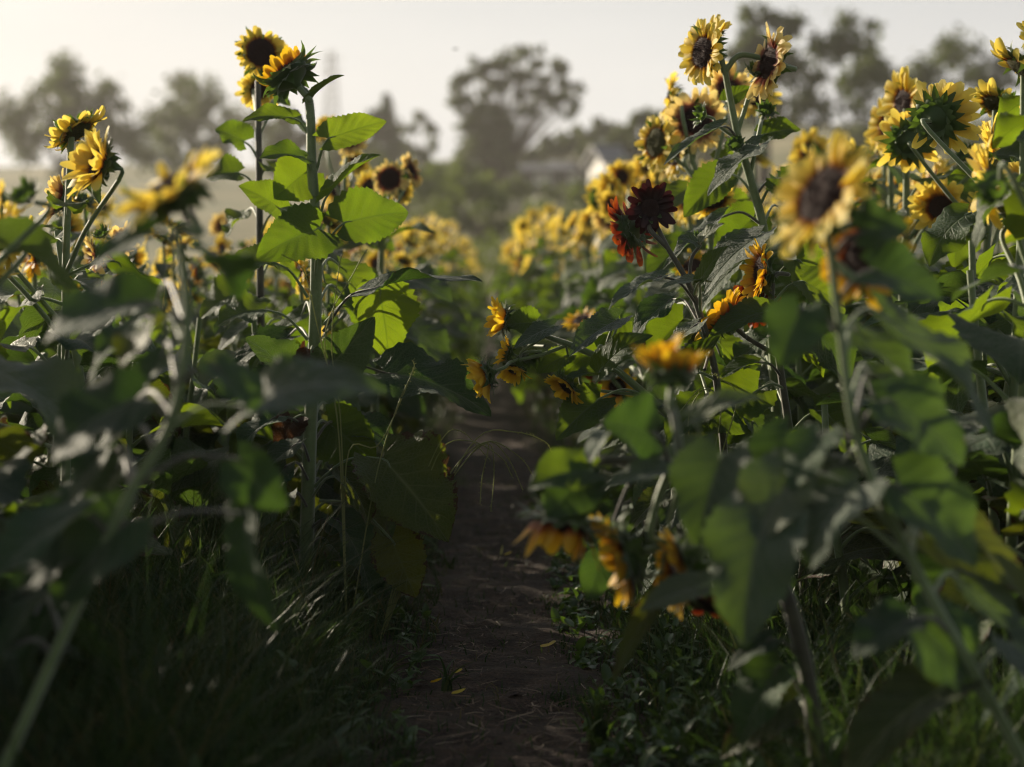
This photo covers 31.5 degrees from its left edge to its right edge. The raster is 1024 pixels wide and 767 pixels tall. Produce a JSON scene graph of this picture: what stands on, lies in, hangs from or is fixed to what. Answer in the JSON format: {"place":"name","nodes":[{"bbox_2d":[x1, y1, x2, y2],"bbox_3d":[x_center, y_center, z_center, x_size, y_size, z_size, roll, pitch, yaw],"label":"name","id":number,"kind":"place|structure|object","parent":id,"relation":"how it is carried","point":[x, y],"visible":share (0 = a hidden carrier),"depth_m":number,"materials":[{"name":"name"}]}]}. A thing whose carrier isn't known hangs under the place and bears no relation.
{"place":"outdoors","nodes":[
{"label":"outdoors","id":0,"kind":"place"},
{"bbox_2d":[380,394,419,419],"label":"sunflower plant","id":1,"kind":"object","parent":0,"point":[410,406],"visible":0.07,"depth_m":7.18,"materials":[{"name":"green plant"}]},
{"bbox_2d":[316,315,671,766],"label":"path","id":2,"kind":"structure","parent":0,"point":[507,414],"depth_m":4.55,"materials":[{"name":"soil"}]},
{"bbox_2d":[380,428,551,638],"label":"seed grass","id":3,"kind":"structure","parent":2,"relation":"on","point":[391,607],"depth_m":4.46,"materials":[{"name":"green"}]},
{"bbox_2d":[366,470,587,766],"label":"soil clods","id":4,"kind":"object","parent":2,"relation":"on","point":[510,693],"visible":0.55,"depth_m":4.30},
{"bbox_2d":[318,468,689,766],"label":"straw litter","id":5,"kind":"object","parent":2,"relation":"on","point":[476,646],"visible":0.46,"depth_m":4.15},
{"bbox_2d":[564,669,621,752],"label":"grass tuft","id":6,"kind":"object","parent":2,"relation":"on","point":[599,729],"visible":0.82,"depth_m":3.42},
{"bbox_2d":[0,122,1018,766],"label":"ground","id":7,"kind":"structure","parent":0,"point":[228,194],"depth_m":127.62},
{"bbox_2d":[0,173,90,673],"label":"sunflower plant","id":8,"kind":"object","parent":7,"relation":"on","point":[45,385],"visible":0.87,"depth_m":2.98,"materials":[{"name":"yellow plant"}]},
{"bbox_2d":[0,462,112,761],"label":"sunflower plant","id":9,"kind":"object","parent":7,"relation":"on","point":[32,503],"visible":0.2,"depth_m":2.90,"materials":[{"name":"green plant"}]},
{"bbox_2d":[0,503,121,745],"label":"sunflower plant","id":10,"kind":"object","parent":7,"relation":"on","point":[6,578],"visible":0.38,"depth_m":2.98,"materials":[{"name":"green plant"}]},
{"bbox_2d":[0,168,136,573],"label":"sunflower plant","id":11,"kind":"object","parent":7,"relation":"on","point":[56,189],"visible":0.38,"depth_m":4.59,"materials":[{"name":"green plant"}]},
{"bbox_2d":[3,254,137,476],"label":"sunflower plant","id":12,"kind":"object","parent":7,"relation":"on","point":[33,271],"visible":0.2,"depth_m":5.15,"materials":[{"name":"plant"}]},
{"bbox_2d":[26,188,116,358],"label":"sunflower plant","id":13,"kind":"object","parent":7,"relation":"on","point":[109,207],"visible":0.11,"depth_m":8.18,"materials":[{"name":"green plant"}]},
{"bbox_2d":[0,46,157,187],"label":"tree","id":14,"kind":"object","parent":7,"relation":"on","point":[61,84],"visible":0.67,"depth_m":103.77,"materials":[{"name":"green plant"}]},
{"bbox_2d":[0,356,184,489],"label":"sunflower plant","id":15,"kind":"object","parent":7,"relation":"on","point":[22,407],"visible":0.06,"depth_m":5.12,"materials":[{"name":"green plant"}]},
{"bbox_2d":[0,105,190,555],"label":"sunflower plant","id":16,"kind":"object","parent":7,"relation":"on","point":[92,159],"visible":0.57,"depth_m":3.87,"materials":[{"name":"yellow plant"}]},
{"bbox_2d":[39,185,152,465],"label":"sunflower plant","id":17,"kind":"object","parent":7,"relation":"on","point":[77,225],"visible":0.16,"depth_m":5.49,"materials":[{"name":"green plant"}]},
{"bbox_2d":[0,230,213,627],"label":"sunflower plant","id":18,"kind":"object","parent":7,"relation":"on","point":[33,322],"visible":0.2,"depth_m":4.37,"materials":[{"name":"green plant"}]},
{"bbox_2d":[29,358,266,606],"bbox_3d":[-0.962,0.257,4.553,0.565,0.748,0.533,-2,4,-31],"label":"sunflower plant","id":19,"kind":"object","parent":7,"relation":"on","point":[201,417],"visible":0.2,"depth_m":4.49,"materials":[{"name":"green plant"}]},
{"bbox_2d":[119,234,217,402],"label":"sunflower plant","id":20,"kind":"object","parent":7,"relation":"on","point":[139,256],"visible":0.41,"depth_m":6.64,"materials":[{"name":"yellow plant"}]},
{"bbox_2d":[110,322,232,572],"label":"sunflower plant","id":21,"kind":"object","parent":7,"relation":"on","point":[141,448],"visible":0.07,"depth_m":5.04,"materials":[{"name":"green plant"}]},
{"bbox_2d":[119,317,236,565],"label":"sunflower plant","id":22,"kind":"object","parent":7,"relation":"on","point":[210,439],"visible":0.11,"depth_m":4.97,"materials":[{"name":"green plant"}]},
{"bbox_2d":[124,68,254,226],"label":"tree","id":23,"kind":"object","parent":7,"relation":"on","point":[189,118],"visible":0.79,"depth_m":107.67,"materials":[{"name":"green plant"}]},
{"bbox_2d":[150,219,230,376],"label":"sunflower plant","id":24,"kind":"object","parent":7,"relation":"on","point":[156,331],"visible":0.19,"depth_m":7.01,"materials":[{"name":"green plant"}]},
{"bbox_2d":[0,147,388,766],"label":"sunflower plant","id":25,"kind":"object","parent":7,"relation":"on","point":[73,541],"visible":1,"depth_m":2.36,"materials":[{"name":"green plant"}]},
{"bbox_2d":[164,322,266,498],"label":"sunflower plant","id":26,"kind":"object","parent":7,"relation":"on","point":[209,333],"visible":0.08,"depth_m":6.47,"materials":[{"name":"green plant"}]},
{"bbox_2d":[191,210,282,348],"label":"sunflower plant","id":27,"kind":"object","parent":7,"relation":"on","point":[218,222],"visible":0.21,"depth_m":8.58,"materials":[{"name":"green plant"}]},
{"bbox_2d":[171,294,332,540],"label":"sunflower plant","id":28,"kind":"object","parent":7,"relation":"on","point":[182,446],"visible":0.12,"depth_m":4.82,"materials":[{"name":"green plant"}]},
{"bbox_2d":[200,25,308,422],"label":"sunflower plant","id":29,"kind":"object","parent":7,"relation":"on","point":[256,50],"visible":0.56,"depth_m":5.08,"materials":[{"name":"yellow plant"}]},
{"bbox_2d":[235,264,296,349],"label":"sunflower plant","id":30,"kind":"object","parent":7,"relation":"on","point":[285,289],"visible":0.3,"depth_m":9.00,"materials":[{"name":"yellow plant"}]},
{"bbox_2d":[247,103,305,219],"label":"tree","id":31,"kind":"object","parent":7,"relation":"on","point":[271,134],"visible":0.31,"depth_m":117.86,"materials":[{"name":"green plant"}]},
{"bbox_2d":[245,260,360,517],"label":"sunflower plant","id":32,"kind":"object","parent":7,"relation":"on","point":[338,323],"visible":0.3,"depth_m":5.28,"materials":[{"name":"green plant"}]},
{"bbox_2d":[263,206,381,476],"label":"sunflower plant","id":33,"kind":"object","parent":7,"relation":"on","point":[331,224],"visible":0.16,"depth_m":5.74,"materials":[{"name":"green plant"}]},
{"bbox_2d":[278,228,384,476],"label":"sunflower plant","id":34,"kind":"object","parent":7,"relation":"on","point":[366,400],"visible":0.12,"depth_m":6.04,"materials":[{"name":"green plant"}]},
{"bbox_2d":[316,140,379,187],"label":"tree","id":35,"kind":"object","parent":7,"relation":"on","point":[336,158],"visible":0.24,"depth_m":112.54,"materials":[{"name":"green plant"}]},
{"bbox_2d":[280,249,416,636],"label":"seed grass","id":36,"kind":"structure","parent":7,"relation":"on","point":[342,480],"depth_m":4.37,"materials":[{"name":"green"}]},
{"bbox_2d":[306,115,394,319],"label":"sunflower plant","id":37,"kind":"object","parent":7,"relation":"on","point":[351,152],"visible":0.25,"depth_m":6.56,"materials":[{"name":"green plant"}]},
{"bbox_2d":[212,41,491,625],"bbox_3d":[-0.476,-0.107,4.563,0.541,1.474,0.788,-2,4,-31],"label":"sunflower plant","id":38,"kind":"object","parent":7,"relation":"on","point":[383,310],"visible":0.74,"depth_m":4.45,"materials":[{"name":"plant"}]},
{"bbox_2d":[366,93,413,168],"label":"tree","id":39,"kind":"object","parent":7,"relation":"on","point":[388,136],"visible":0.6,"depth_m":118.46,"materials":[{"name":"green plant"}]},
{"bbox_2d":[334,152,451,452],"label":"sunflower plant","id":40,"kind":"object","parent":7,"relation":"on","point":[396,182],"visible":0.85,"depth_m":6.07,"materials":[{"name":"green plant"}]},
{"bbox_2d":[399,110,440,208],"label":"tree","id":41,"kind":"object","parent":7,"relation":"on","point":[421,155],"visible":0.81,"depth_m":110.85,"materials":[{"name":"green plant"}]},
{"bbox_2d":[387,219,454,359],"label":"sunflower plant","id":42,"kind":"object","parent":7,"relation":"on","point":[429,236],"visible":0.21,"depth_m":11.19,"materials":[{"name":"green plant"}]},
{"bbox_2d":[402,158,451,227],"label":"bush","id":43,"kind":"object","parent":7,"relation":"on","point":[429,187],"visible":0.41,"depth_m":69.29,"materials":[{"name":"green plant"}]},
{"bbox_2d":[400,215,470,426],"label":"sunflower plant","id":44,"kind":"object","parent":7,"relation":"on","point":[453,327],"visible":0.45,"depth_m":10.79,"materials":[{"name":"green plant"}]},
{"bbox_2d":[414,233,467,366],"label":"sunflower plant","id":45,"kind":"object","parent":7,"relation":"on","point":[445,245],"visible":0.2,"depth_m":11.49,"materials":[{"name":"green plant"}]},
{"bbox_2d":[419,213,474,366],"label":"sunflower plant","id":46,"kind":"object","parent":7,"relation":"on","point":[450,226],"visible":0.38,"depth_m":12.65,"materials":[{"name":"green plant"}]},
{"bbox_2d":[421,212,476,361],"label":"sunflower plant","id":47,"kind":"object","parent":7,"relation":"on","point":[462,345],"visible":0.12,"depth_m":13.24,"materials":[{"name":"green plant"}]},
{"bbox_2d":[425,242,481,368],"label":"sunflower plant","id":48,"kind":"object","parent":7,"relation":"on","point":[475,317],"visible":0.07,"depth_m":14.75,"materials":[{"name":"green plant"}]},
{"bbox_2d":[434,150,484,237],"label":"tree","id":49,"kind":"object","parent":7,"relation":"on","point":[469,168],"visible":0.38,"depth_m":89.55,"materials":[{"name":"green plant"}]},
{"bbox_2d":[428,165,516,267],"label":"bush","id":50,"kind":"object","parent":7,"relation":"on","point":[490,203],"visible":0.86,"depth_m":65.64,"materials":[{"name":"green plant"}]},
{"bbox_2d":[455,229,509,310],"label":"bush","id":51,"kind":"object","parent":7,"relation":"on","point":[493,267],"visible":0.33,"depth_m":47.13,"materials":[{"name":"green plant"}]},
{"bbox_2d":[0,304,1023,766],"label":"grass","id":52,"kind":"structure","parent":7,"relation":"on","point":[182,704],"depth_m":3.33,"materials":[{"name":"plant"}]},
{"bbox_2d":[26,439,1000,766],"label":"weeds","id":53,"kind":"object","parent":7,"relation":"on","point":[602,755],"visible":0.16,"depth_m":3.62,"materials":[{"name":"green plant"}]},
{"bbox_2d":[441,161,588,203],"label":"long shed","id":54,"kind":"structure","parent":7,"relation":"on","point":[556,174],"depth_m":121.39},
{"bbox_2d":[445,44,587,211],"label":"tree","id":55,"kind":"object","parent":7,"relation":"on","point":[493,142],"visible":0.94,"depth_m":103.89,"materials":[{"name":"green plant"}]},
{"bbox_2d":[489,206,556,407],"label":"sunflower plant","id":56,"kind":"object","parent":7,"relation":"on","point":[525,226],"visible":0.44,"depth_m":12.28,"materials":[{"name":"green plant"}]},
{"bbox_2d":[487,231,564,412],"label":"sunflower plant","id":57,"kind":"object","parent":7,"relation":"on","point":[502,297],"visible":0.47,"depth_m":11.86,"materials":[{"name":"green plant"}]},
{"bbox_2d":[497,173,567,239],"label":"bush","id":58,"kind":"object","parent":7,"relation":"on","point":[519,189],"visible":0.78,"depth_m":82.88,"materials":[{"name":"green plant"}]},
{"bbox_2d":[499,213,582,416],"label":"sunflower plant","id":59,"kind":"object","parent":7,"relation":"on","point":[528,272],"visible":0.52,"depth_m":11.39,"materials":[{"name":"green plant"}]},
{"bbox_2d":[527,224,582,402],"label":"sunflower plant","id":60,"kind":"object","parent":7,"relation":"on","point":[551,273],"visible":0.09,"depth_m":11.06,"materials":[{"name":"green plant"}]},
{"bbox_2d":[511,208,599,402],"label":"sunflower plant","id":61,"kind":"object","parent":7,"relation":"on","point":[543,287],"visible":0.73,"depth_m":10.75,"materials":[{"name":"green plant"}]},
{"bbox_2d":[537,254,591,435],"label":"sunflower plant","id":62,"kind":"object","parent":7,"relation":"on","point":[545,400],"visible":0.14,"depth_m":10.12,"materials":[{"name":"green plant"}]},
{"bbox_2d":[521,116,623,180],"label":"tree","id":63,"kind":"object","parent":7,"relation":"on","point":[560,147],"visible":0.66,"depth_m":116.45,"materials":[{"name":"green plant"}]},
{"bbox_2d":[561,210,600,309],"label":"sunflower plant","id":64,"kind":"object","parent":7,"relation":"on","point":[584,233],"visible":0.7,"depth_m":9.49,"materials":[{"name":"yellow plant"}]},
{"bbox_2d":[561,157,628,227],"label":"bush","id":65,"kind":"object","parent":7,"relation":"on","point":[573,205],"visible":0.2,"depth_m":71.62,"materials":[{"name":"green plant"}]},
{"bbox_2d":[461,296,747,636],"bbox_3d":[0.216,0.219,4.309,0.675,0.855,0.238,0,3,0],"label":"sunflower plant","id":66,"kind":"object","parent":7,"relation":"on","point":[605,338],"visible":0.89,"depth_m":4.27,"materials":[{"name":"green plant"}]},
{"bbox_2d":[580,145,630,246],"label":"house","id":67,"kind":"structure","parent":7,"relation":"on","point":[597,159],"depth_m":79.34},
{"bbox_2d":[580,155,649,312],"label":"sunflower plant","id":68,"kind":"object","parent":7,"relation":"on","point":[604,227],"visible":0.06,"depth_m":8.20,"materials":[{"name":"yellow plant"}]},
{"bbox_2d":[550,244,698,444],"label":"sunflower plant","id":69,"kind":"object","parent":7,"relation":"on","point":[631,271],"visible":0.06,"depth_m":6.65,"materials":[{"name":"green plant"}]},
{"bbox_2d":[571,171,683,372],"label":"sunflower plant","id":70,"kind":"object","parent":7,"relation":"on","point":[592,284],"visible":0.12,"depth_m":7.65,"materials":[{"name":"yellow plant"}]},
{"bbox_2d":[573,105,682,180],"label":"tree","id":71,"kind":"object","parent":7,"relation":"on","point":[626,137],"visible":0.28,"depth_m":93.23,"materials":[{"name":"green plant"}]},
{"bbox_2d":[593,155,669,291],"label":"sunflower plant","id":72,"kind":"object","parent":7,"relation":"on","point":[620,180],"visible":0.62,"depth_m":7.21,"materials":[{"name":"yellow plant"}]},
{"bbox_2d":[563,248,702,544],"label":"sunflower plant","id":73,"kind":"object","parent":7,"relation":"on","point":[612,381],"visible":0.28,"depth_m":5.35,"materials":[{"name":"green plant"}]},
{"bbox_2d":[511,333,824,766],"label":"sunflower plant","id":74,"kind":"object","parent":7,"relation":"on","point":[699,471],"visible":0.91,"depth_m":2.78,"materials":[{"name":"plant"}]},
{"bbox_2d":[634,176,756,433],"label":"sunflower plant","id":75,"kind":"object","parent":7,"relation":"on","point":[688,220],"visible":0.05,"depth_m":5.99,"materials":[{"name":"yellow plant"}]},
{"bbox_2d":[607,179,793,647],"bbox_3d":[0.458,0.073,4.435,0.471,1.129,0.548,0,3,0],"label":"sunflower plant","id":76,"kind":"object","parent":7,"relation":"on","point":[660,315],"visible":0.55,"depth_m":4.29,"materials":[{"name":"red plant"}]},
{"bbox_2d":[634,61,781,387],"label":"sunflower plant","id":77,"kind":"object","parent":7,"relation":"on","point":[658,141],"visible":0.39,"depth_m":5.36,"materials":[{"name":"yellow plant"}]},
{"bbox_2d":[644,332,822,521],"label":"sunflower plant","id":78,"kind":"object","parent":7,"relation":"on","point":[796,387],"visible":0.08,"depth_m":4.83,"materials":[{"name":"green plant"}]},
{"bbox_2d":[626,271,847,416],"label":"sunflower plant","id":79,"kind":"object","parent":7,"relation":"on","point":[637,298],"visible":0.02,"depth_m":5.97,"materials":[{"name":"green plant"}]},
{"bbox_2d":[700,149,786,357],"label":"sunflower plant","id":80,"kind":"object","parent":7,"relation":"on","point":[761,159],"visible":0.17,"depth_m":7.85,"materials":[{"name":"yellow plant"}]},
{"bbox_2d":[662,14,857,627],"bbox_3d":[0.626,-0.167,4.695,0.516,1.579,0.532,0,3,0],"label":"sunflower plant","id":81,"kind":"object","parent":7,"relation":"on","point":[701,53],"visible":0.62,"depth_m":4.57,"materials":[{"name":"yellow plant"}]},
{"bbox_2d":[723,0,830,228],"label":"tree","id":82,"kind":"object","parent":7,"relation":"on","point":[749,39],"visible":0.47,"depth_m":78.42,"materials":[{"name":"green plant"}]},
{"bbox_2d":[694,238,871,636],"bbox_3d":[0.621,0.137,4.526,0.471,0.992,0.461,-1,4,-18],"label":"sunflower plant","id":83,"kind":"object","parent":7,"relation":"on","point":[747,301],"visible":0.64,"depth_m":4.37,"materials":[{"name":"plant"}]},
{"bbox_2d":[774,127,865,324],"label":"sunflower plant","id":84,"kind":"object","parent":7,"relation":"on","point":[797,154],"visible":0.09,"depth_m":7.46,"materials":[{"name":"yellow plant"}]},
{"bbox_2d":[763,349,883,579],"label":"sunflower plant","id":85,"kind":"object","parent":7,"relation":"on","point":[827,386],"visible":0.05,"depth_m":5.11,"materials":[{"name":"green plant"}]},
{"bbox_2d":[788,138,887,380],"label":"sunflower plant","id":86,"kind":"object","parent":7,"relation":"on","point":[877,174],"visible":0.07,"depth_m":6.62,"materials":[{"name":"yellow plant"}]},
{"bbox_2d":[781,5,929,202],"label":"tree","id":87,"kind":"object","parent":7,"relation":"on","point":[869,66],"visible":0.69,"depth_m":75.95,"materials":[{"name":"green plant"}]},
{"bbox_2d":[792,404,919,707],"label":"sunflower plant","id":88,"kind":"object","parent":7,"relation":"on","point":[880,435],"visible":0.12,"depth_m":3.93,"materials":[{"name":"green plant"}]},
{"bbox_2d":[797,138,920,395],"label":"sunflower plant","id":89,"kind":"object","parent":7,"relation":"on","point":[851,311],"visible":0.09,"depth_m":6.12,"materials":[{"name":"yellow plant"}]},
{"bbox_2d":[699,130,1023,766],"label":"sunflower plant","id":90,"kind":"object","parent":7,"relation":"on","point":[803,491],"visible":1,"depth_m":2.46,"materials":[{"name":"green plant"}]},
{"bbox_2d":[791,97,953,413],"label":"sunflower plant","id":91,"kind":"object","parent":7,"relation":"on","point":[873,131],"visible":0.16,"depth_m":5.79,"materials":[{"name":"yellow plant"}]},
{"bbox_2d":[800,65,992,564],"bbox_3d":[1.077,-0.158,5.224,0.648,1.498,0.778,0,3,1],"label":"sunflower plant","id":92,"kind":"object","parent":7,"relation":"on","point":[900,89],"visible":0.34,"depth_m":5.21,"materials":[{"name":"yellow plant"}]},
{"bbox_2d":[797,456,1023,685],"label":"sunflower plant","id":93,"kind":"object","parent":7,"relation":"on","point":[863,543],"visible":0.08,"depth_m":3.90,"materials":[{"name":"green plant"}]},
{"bbox_2d":[814,270,1023,691],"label":"sunflower plant","id":94,"kind":"object","parent":7,"relation":"on","point":[957,398],"visible":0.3,"depth_m":3.73,"materials":[{"name":"green plant"}]},
{"bbox_2d":[856,388,994,568],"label":"sunflower plant","id":95,"kind":"object","parent":7,"relation":"on","point":[879,454],"depth_m":4.64,"materials":[{"name":"green plant"}]},
{"bbox_2d":[855,240,1011,483],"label":"sunflower plant","id":96,"kind":"object","parent":7,"relation":"on","point":[1004,327],"visible":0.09,"depth_m":4.40,"materials":[{"name":"green plant"}]},
{"bbox_2d":[851,77,1018,483],"bbox_3d":[1.222,-0.090,4.812,0.640,1.411,0.538,1,4,22],"label":"sunflower plant","id":97,"kind":"object","parent":7,"relation":"on","point":[935,197],"visible":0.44,"depth_m":4.78,"materials":[{"name":"yellow plant"}]},
{"bbox_2d":[863,37,1023,509],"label":"sunflower plant","id":98,"kind":"object","parent":7,"relation":"on","point":[942,113],"visible":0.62,"depth_m":4.05,"materials":[{"name":"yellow plant"}]},
{"bbox_2d":[883,276,1022,651],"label":"sunflower plant","id":99,"kind":"object","parent":7,"relation":"on","point":[968,408],"visible":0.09,"depth_m":4.09,"materials":[{"name":"green plant"}]},
{"bbox_2d":[884,31,1023,720],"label":"sunflower plant","id":100,"kind":"object","parent":7,"relation":"on","point":[1005,352],"visible":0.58,"depth_m":3.48,"materials":[{"name":"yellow plant"}]},
{"bbox_2d":[894,23,1022,201],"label":"tree","id":101,"kind":"object","parent":7,"relation":"on","point":[949,54],"visible":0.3,"depth_m":82.07,"materials":[{"name":"green plant"}]},
{"bbox_2d":[910,404,1023,650],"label":"sunflower plant","id":102,"kind":"object","parent":7,"relation":"on","point":[933,570],"visible":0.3,"depth_m":3.22,"materials":[{"name":"green plant"}]},
{"bbox_2d":[934,21,1023,388],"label":"sunflower plant","id":103,"kind":"object","parent":7,"relation":"on","point":[1009,103],"visible":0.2,"depth_m":4.45,"materials":[{"name":"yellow plant"}]},
{"bbox_2d":[951,161,1023,727],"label":"sunflower plant","id":104,"kind":"object","parent":7,"relation":"on","point":[1009,427],"visible":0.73,"depth_m":2.96,"materials":[{"name":"plant"}]},
{"bbox_2d":[0,0,1023,166],"label":"sky","id":105,"kind":"structure","parent":0,"point":[622,51],"materials":[{"name":"white"}]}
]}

